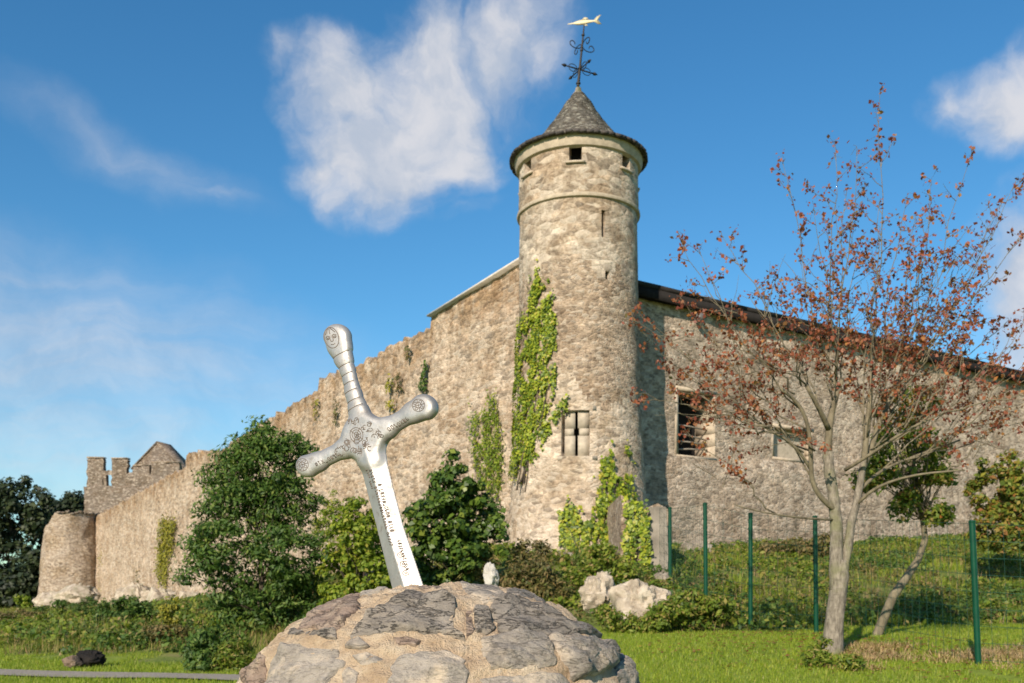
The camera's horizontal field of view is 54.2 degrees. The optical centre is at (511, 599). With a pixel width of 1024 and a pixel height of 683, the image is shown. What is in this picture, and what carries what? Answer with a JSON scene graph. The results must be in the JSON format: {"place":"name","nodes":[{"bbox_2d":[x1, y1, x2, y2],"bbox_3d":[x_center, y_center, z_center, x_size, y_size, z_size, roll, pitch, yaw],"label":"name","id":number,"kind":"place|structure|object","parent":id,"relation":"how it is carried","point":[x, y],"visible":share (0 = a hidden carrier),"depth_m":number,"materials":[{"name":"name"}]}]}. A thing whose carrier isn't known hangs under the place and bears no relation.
{"place":"outdoors","nodes":[
{"label":"outdoors","id":0,"kind":"place"},
{"bbox_2d":[0,669,239,679],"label":"path","id":1,"kind":"structure","parent":0,"point":[114,674],"depth_m":17.17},
{"bbox_2d":[0,542,1023,682],"bbox_3d":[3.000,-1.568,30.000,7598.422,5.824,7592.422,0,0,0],"label":"ground","id":2,"kind":"structure","parent":0,"point":[174,657],"depth_m":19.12,"materials":[{"name":"green plant"}]},
{"bbox_2d":[0,548,40,608],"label":"distant tree","id":3,"kind":"object","parent":2,"relation":"on","point":[24,580],"visible":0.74,"depth_m":123.30,"materials":[{"name":"green plant"}]},
{"bbox_2d":[12,594,32,607],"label":"shrub","id":4,"kind":"object","parent":2,"relation":"on","point":[26,602],"visible":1,"depth_m":29.96,"materials":[{"name":"green plant"}]},
{"bbox_2d":[0,608,47,620],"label":"shrub","id":5,"kind":"object","parent":2,"relation":"on","point":[22,612],"visible":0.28,"depth_m":39.64,"materials":[{"name":"green plant"}]},
{"bbox_2d":[0,474,56,573],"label":"distant tree","id":6,"kind":"object","parent":2,"relation":"on","point":[33,518],"visible":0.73,"depth_m":138.53,"materials":[{"name":"green plant"}]},
{"bbox_2d":[32,591,55,607],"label":"rock outcrop","id":7,"kind":"object","parent":2,"relation":"on","point":[45,598],"visible":0.38,"depth_m":94.93,"materials":[{"name":"beige stone"}]},
{"bbox_2d":[32,599,66,612],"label":"shrub","id":8,"kind":"object","parent":2,"relation":"on","point":[59,603],"visible":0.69,"depth_m":55.47,"materials":[{"name":"green plant"}]},
{"bbox_2d":[26,489,84,549],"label":"distant tree","id":9,"kind":"object","parent":2,"relation":"on","point":[72,502],"visible":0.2,"depth_m":148.43,"materials":[{"name":"green plant"}]},
{"bbox_2d":[31,608,84,626],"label":"shrub","id":10,"kind":"object","parent":2,"relation":"on","point":[68,614],"visible":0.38,"depth_m":33.16,"materials":[{"name":"green plant"}]},
{"bbox_2d":[38,510,99,594],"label":"bastion","id":11,"kind":"object","parent":2,"relation":"on","point":[68,552],"visible":0.62,"depth_m":120.05,"materials":[{"name":"stone"}]},
{"bbox_2d":[62,655,83,667],"bbox_3d":[-8.501,1.202,19.329,0.348,0.283,0.355,0,0,45],"label":"boulder","id":12,"kind":"object","parent":2,"relation":"on","point":[75,661],"visible":0.8,"depth_m":19.22,"materials":[{"name":"beige stone"}]},
{"bbox_2d":[52,583,100,607],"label":"rock outcrop","id":13,"kind":"object","parent":2,"relation":"on","point":[73,593],"visible":0.62,"depth_m":88.97,"materials":[{"name":"beige stone"}]},
{"bbox_2d":[66,596,114,614],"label":"shrub","id":14,"kind":"object","parent":2,"relation":"on","point":[78,607],"visible":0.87,"depth_m":29.92,"materials":[{"name":"green plant"}]},
{"bbox_2d":[76,650,106,666],"bbox_3d":[-8.287,1.167,19.661,0.609,0.385,0.533,0,0,0],"label":"boulder","id":15,"kind":"object","parent":2,"relation":"on","point":[91,658],"visible":0.64,"depth_m":19.50,"materials":[{"name":"black stone"}]},
{"bbox_2d":[76,629,144,647],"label":"shrub","id":16,"kind":"object","parent":2,"relation":"on","point":[114,632],"visible":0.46,"depth_m":23.34,"materials":[{"name":"green plant"}]},
{"bbox_2d":[92,595,157,627],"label":"shrub","id":17,"kind":"object","parent":2,"relation":"on","point":[136,606],"visible":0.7,"depth_m":26.70,"materials":[{"name":"green plant"}]},
{"bbox_2d":[83,457,181,512],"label":"battlemented tower","id":18,"kind":"structure","parent":2,"relation":"on","point":[101,494],"depth_m":128.01,"materials":[{"name":"stone"}]},
{"bbox_2d":[114,582,150,600],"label":"rock outcrop","id":19,"kind":"object","parent":2,"relation":"on","point":[141,590],"visible":0.38,"depth_m":77.13,"materials":[{"name":"beige stone"}]},
{"bbox_2d":[131,441,185,469],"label":"gabled house","id":20,"kind":"structure","parent":2,"relation":"on","point":[157,451],"depth_m":137.00,"materials":[{"name":"stone"}]},
{"bbox_2d":[146,587,176,601],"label":"rock outcrop","id":21,"kind":"object","parent":2,"relation":"on","point":[155,593],"visible":0.33,"depth_m":61.65,"materials":[{"name":"beige stone"}]},
{"bbox_2d":[136,621,195,643],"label":"shrub","id":22,"kind":"object","parent":2,"relation":"on","point":[154,630],"visible":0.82,"depth_m":23.08,"materials":[{"name":"green plant"}]},
{"bbox_2d":[156,595,181,633],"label":"shrub","id":23,"kind":"object","parent":2,"relation":"on","point":[167,609],"visible":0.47,"depth_m":23.71,"materials":[{"name":"green plant"}]},
{"bbox_2d":[170,591,201,599],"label":"rock outcrop","id":24,"kind":"object","parent":2,"relation":"on","point":[187,593],"visible":0.12,"depth_m":51.30,"materials":[{"name":"beige stone"}]},
{"bbox_2d":[185,611,230,629],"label":"shrub","id":25,"kind":"object","parent":2,"relation":"on","point":[203,617],"visible":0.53,"depth_m":24.09,"materials":[{"name":"green plant"}]},
{"bbox_2d":[179,620,240,672],"bbox_3d":[-5.609,0.872,18.385,0.841,1.003,1.372,0,0,20],"label":"shrub","id":26,"kind":"object","parent":2,"relation":"on","point":[202,646],"visible":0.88,"depth_m":18.22,"materials":[{"name":"green plant"}]},
{"bbox_2d":[207,636,258,671],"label":"shrub","id":27,"kind":"object","parent":2,"relation":"on","point":[224,661],"visible":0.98,"depth_m":18.00,"materials":[{"name":"green plant"}]},
{"bbox_2d":[169,414,336,631],"bbox_3d":[-6.153,-1.861,24.218,4.056,5.485,2.761,0,0,0],"label":"leafy tree","id":28,"kind":"object","parent":2,"relation":"on","point":[285,583],"visible":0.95,"depth_m":23.98,"materials":[{"name":"green plant"}]},
{"bbox_2d":[95,258,518,605],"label":"curtain wall","id":29,"kind":"structure","parent":2,"relation":"on","point":[463,345],"depth_m":48.96,"materials":[{"name":"stone"}]},
{"bbox_2d":[152,510,177,588],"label":"ivy","id":30,"kind":"object","parent":29,"relation":"attached to","point":[165,537],"visible":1,"depth_m":90.39,"materials":[{"name":"green plant"}]},
{"bbox_2d":[310,399,318,420],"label":"wall plant","id":31,"kind":"object","parent":29,"relation":"attached to","point":[315,403],"depth_m":58.45,"materials":[{"name":"green plant"}]},
{"bbox_2d":[332,399,338,426],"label":"wall plant","id":32,"kind":"object","parent":29,"relation":"attached to","point":[335,415],"depth_m":55.77,"materials":[{"name":"plant"}]},
{"bbox_2d":[385,373,392,393],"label":"wall plant","id":33,"kind":"object","parent":29,"relation":"attached to","point":[388,386],"depth_m":49.77,"materials":[{"name":"green plant"}]},
{"bbox_2d":[384,398,394,411],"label":"wall plant","id":34,"kind":"object","parent":29,"relation":"attached to","point":[388,404],"depth_m":49.64,"materials":[{"name":"green plant"}]},
{"bbox_2d":[392,372,401,391],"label":"wall plant","id":35,"kind":"object","parent":29,"relation":"attached to","point":[397,379],"depth_m":48.80,"materials":[{"name":"plant"}]},
{"bbox_2d":[404,345,410,359],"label":"wall plant","id":36,"kind":"object","parent":29,"relation":"attached to","point":[406,354],"depth_m":47.88,"materials":[{"name":"plant"}]},
{"bbox_2d":[416,359,427,391],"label":"wall plant","id":37,"kind":"object","parent":29,"relation":"attached to","point":[422,383],"depth_m":46.49,"materials":[{"name":"green plant"}]},
{"bbox_2d":[466,387,504,507],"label":"ivy","id":38,"kind":"object","parent":29,"relation":"attached to","point":[484,443],"visible":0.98,"depth_m":41.37,"materials":[{"name":"green plant"}]},
{"bbox_2d":[309,489,344,542],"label":"shrub","id":39,"kind":"object","parent":2,"relation":"on","point":[325,512],"visible":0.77,"depth_m":29.88,"materials":[{"name":"green plant"}]},
{"bbox_2d":[315,496,401,605],"bbox_3d":[-3.630,-0.649,23.960,2.215,3.686,1.616,0,0,0],"label":"shrub","id":40,"kind":"object","parent":2,"relation":"on","point":[363,555],"visible":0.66,"depth_m":23.65,"materials":[{"name":"green plant"}]},
{"bbox_2d":[236,581,639,682],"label":"stone mound","id":41,"kind":"object","parent":2,"relation":"on","point":[458,632],"visible":1,"depth_m":3.69,"materials":[{"name":"stone"}]},
{"bbox_2d":[296,324,438,588],"bbox_3d":[-0.628,-0.591,4.434,0.809,1.362,0.171,0,0,35],"label":"sword","id":42,"kind":"object","parent":41,"relation":"on","point":[367,436],"visible":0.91,"depth_m":4.38,"materials":[{"name":"grey metal"}]},
{"bbox_2d":[401,448,509,585],"bbox_3d":[-1.488,-1.837,26.442,2.885,4.477,2.042,0,0,0],"label":"shrub","id":43,"kind":"object","parent":2,"relation":"on","point":[459,535],"visible":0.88,"depth_m":26.17,"materials":[{"name":"green plant"}]},
{"bbox_2d":[483,562,499,585],"bbox_3d":[-0.487,-0.564,23.990,0.382,0.696,0.401,0,0,19],"label":"marker stone","id":44,"kind":"object","parent":2,"relation":"on","point":[490,574],"visible":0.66,"depth_m":23.86,"materials":[{"name":"white stone"}]},
{"bbox_2d":[0,533,1023,649],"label":"bank weeds","id":45,"kind":"object","parent":2,"relation":"on","point":[566,558],"visible":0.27,"depth_m":29.06,"materials":[{"name":"green plant"}]},
{"bbox_2d":[0,532,1023,654],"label":"nettles","id":46,"kind":"object","parent":2,"relation":"on","point":[763,606],"visible":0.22,"depth_m":26.97,"materials":[{"name":"green plant"}]},
{"bbox_2d":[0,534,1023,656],"bbox_3d":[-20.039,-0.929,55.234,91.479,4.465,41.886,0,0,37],"label":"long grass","id":47,"kind":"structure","parent":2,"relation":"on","point":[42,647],"depth_m":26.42,"materials":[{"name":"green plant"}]},
{"bbox_2d":[460,537,576,603],"bbox_3d":[0.125,-0.763,26.549,3.094,1.972,2.350,0,0,0],"label":"shrub","id":48,"kind":"object","parent":2,"relation":"on","point":[514,576],"visible":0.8,"depth_m":26.00,"materials":[{"name":"green plant"}]},
{"bbox_2d":[503,86,648,553],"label":"round tower","id":49,"kind":"structure","parent":2,"relation":"on","point":[578,166],"depth_m":34.22,"materials":[{"name":"stone"}]},
{"bbox_2d":[521,160,532,178],"bbox_3d":[0.694,-15.303,35.151,0.753,0.836,0.731,0,0,0],"label":"window","id":50,"kind":"structure","parent":49,"relation":"in","point":[528,171],"depth_m":35.34,"materials":[{"name":"stone"}]},
{"bbox_2d":[507,259,568,491],"bbox_3d":[0.681,-7.779,34.826,0.914,8.083,3.088,0,0,-38],"label":"ivy","id":51,"kind":"object","parent":49,"relation":"attached to","point":[548,337],"visible":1,"depth_m":34.58,"materials":[{"name":"green plant"}]},
{"bbox_2d":[565,148,584,163],"bbox_3d":[2.155,-15.303,34.274,0.679,0.836,0.626,0,0,0],"label":"window","id":52,"kind":"structure","parent":49,"relation":"in","point":[575,154],"depth_m":34.56,"materials":[{"name":"stone"}]},
{"bbox_2d":[557,405,596,459],"bbox_3d":[2.210,-5.684,34.193,1.346,1.856,0.681,0,0,0],"label":"window","id":53,"kind":"structure","parent":49,"relation":"in","point":[575,427],"depth_m":34.07,"materials":[{"name":"stone"}]},
{"bbox_2d":[561,15,600,86],"bbox_3d":[2.562,-19.857,36.166,1.332,2.526,1.097,0,0,17],"label":"weather vane","id":54,"kind":"object","parent":49,"relation":"on","point":[583,21],"visible":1,"depth_m":36.17,"materials":[{"name":"metal"}]},
{"bbox_2d":[555,439,638,550],"bbox_3d":[3.108,-2.985,33.580,3.341,5.056,1.300,0,0,-19],"label":"ivy","id":55,"kind":"object","parent":49,"relation":"attached to","point":[571,530],"visible":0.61,"depth_m":33.53,"materials":[{"name":"green plant"}]},
{"bbox_2d":[620,155,633,174],"bbox_3d":[3.867,-15.303,34.821,0.768,0.836,0.765,0,0,0],"label":"window","id":56,"kind":"structure","parent":49,"relation":"in","point":[625,166],"depth_m":34.93,"materials":[{"name":"stone"}]},
{"bbox_2d":[578,571,614,612],"bbox_3d":[2.139,-0.109,24.689,1.025,1.240,0.950,0,0,0],"label":"boulder","id":57,"kind":"object","parent":2,"relation":"on","point":[593,591],"visible":0.64,"depth_m":24.43,"materials":[{"name":"beige stone"}]},
{"bbox_2d":[562,540,643,588],"bbox_3d":[2.466,-0.981,27.737,2.244,1.410,2.353,0,0,0],"label":"shrub","id":58,"kind":"object","parent":2,"relation":"on","point":[592,565],"visible":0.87,"depth_m":27.18,"materials":[{"name":"green plant"}]},
{"bbox_2d":[592,603,670,633],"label":"shrub","id":59,"kind":"object","parent":2,"relation":"on","point":[615,621],"visible":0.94,"depth_m":21.94,"materials":[{"name":"green plant"}]},
{"bbox_2d":[609,579,659,619],"bbox_3d":[2.888,0.202,23.438,1.260,1.401,1.288,0,0,0],"label":"boulder","id":60,"kind":"object","parent":2,"relation":"on","point":[637,596],"visible":0.48,"depth_m":23.03,"materials":[{"name":"beige stone"}]},
{"bbox_2d":[607,495,667,572],"bbox_3d":[4.013,-1.692,31.791,1.672,2.853,4.909,0,0,0],"label":"ruined wall stub","id":61,"kind":"object","parent":2,"relation":"on","point":[616,519],"visible":0.42,"depth_m":29.47,"materials":[{"name":"stone"}]},
{"bbox_2d":[620,493,653,573],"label":"ivy","id":62,"kind":"object","parent":61,"relation":"attached to","point":[642,525],"visible":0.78,"depth_m":29.21,"materials":[{"name":"green plant"}]},
{"bbox_2d":[651,585,671,600],"bbox_3d":[3.534,0.039,24.842,0.996,0.816,0.770,0,0,0],"label":"boulder","id":63,"kind":"object","parent":2,"relation":"on","point":[662,594],"visible":0.31,"depth_m":24.54,"materials":[{"name":"beige stone"}]},
{"bbox_2d":[654,572,673,582],"bbox_3d":[4.160,-0.263,28.014,0.849,1.056,0.939,0,0,32],"label":"boulder","id":64,"kind":"object","parent":2,"relation":"on","point":[664,576],"visible":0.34,"depth_m":27.77,"materials":[{"name":"white stone"}]},
{"bbox_2d":[637,586,736,633],"bbox_3d":[3.865,0.225,22.572,2.573,1.089,1.291,0,0,-25],"label":"shrub","id":65,"kind":"object","parent":2,"relation":"on","point":[675,608],"visible":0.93,"depth_m":22.39,"materials":[{"name":"green plant"}]},
{"bbox_2d":[679,540,712,552],"bbox_3d":[6.447,-1.661,35.085,1.240,0.913,1.131,0,0,0],"label":"boulder","id":66,"kind":"object","parent":2,"relation":"on","point":[684,545],"visible":0.32,"depth_m":34.75,"materials":[{"name":"white stone"}]},
{"bbox_2d":[437,540,1023,630],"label":"dry brush","id":67,"kind":"object","parent":2,"relation":"on","point":[574,614],"visible":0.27,"depth_m":28.91,"materials":[{"name":"plant"}]},
{"bbox_2d":[755,531,844,559],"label":"shrub","id":68,"kind":"object","parent":2,"relation":"on","point":[793,543],"visible":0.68,"depth_m":35.14,"materials":[{"name":"green plant"}]},
{"bbox_2d":[622,82,1023,654],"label":"autumn tree","id":69,"kind":"object","parent":2,"relation":"on","point":[840,553],"visible":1,"depth_m":17.38,"materials":[{"name":"red plant"}]},
{"bbox_2d":[638,280,1023,545],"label":"castle range","id":70,"kind":"structure","parent":2,"relation":"on","point":[778,473],"depth_m":41.89,"materials":[{"name":"stone"}]},
{"bbox_2d":[675,385,716,459],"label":"window","id":71,"kind":"structure","parent":70,"relation":"in","point":[684,449],"depth_m":40.87,"materials":[{"name":"stone"}]},
{"bbox_2d":[771,423,813,463],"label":"window","id":72,"kind":"structure","parent":70,"relation":"in","point":[780,451],"depth_m":43.28,"materials":[{"name":"stone"}]},
{"bbox_2d":[639,627,1023,681],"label":"fallen leaves","id":73,"kind":"object","parent":2,"relation":"on","point":[839,654],"visible":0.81,"depth_m":18.24,"materials":[{"name":"red plant"}]},
{"bbox_2d":[800,635,866,671],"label":"shrub","id":74,"kind":"object","parent":2,"relation":"on","point":[819,656],"visible":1,"depth_m":15.79,"materials":[{"name":"green plant"}]},
{"bbox_2d":[659,503,1023,664],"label":"wire fence","id":75,"kind":"object","parent":2,"relation":"on","point":[974,585],"visible":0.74,"depth_m":21.55,"materials":[{"name":"green metal"}]},
{"bbox_2d":[672,535,1023,625],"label":"bank grass","id":76,"kind":"structure","parent":2,"relation":"on","point":[736,578],"depth_m":31.00,"materials":[{"name":"plant"}]},
{"bbox_2d":[842,384,958,635],"bbox_3d":[8.271,-1.833,21.070,2.857,5.596,1.391,0,0,-26],"label":"sapling","id":77,"kind":"object","parent":2,"relation":"on","point":[906,497],"visible":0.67,"depth_m":21.06,"materials":[{"name":"green plant"}]},
{"bbox_2d":[824,639,1023,671],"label":"dead grass","id":78,"kind":"structure","parent":2,"relation":"on","point":[987,651],"depth_m":17.09,"materials":[{"name":"plant"}]},
{"bbox_2d":[962,449,1023,555],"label":"shrub","id":79,"kind":"object","parent":2,"relation":"on","point":[1004,507],"visible":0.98,"depth_m":32.79,"materials":[{"name":"green plant"}]},
{"bbox_2d":[0,0,1023,563],"label":"sky","id":80,"kind":"structure","parent":0,"point":[193,192],"materials":[{"name":"blue"}]}
]}

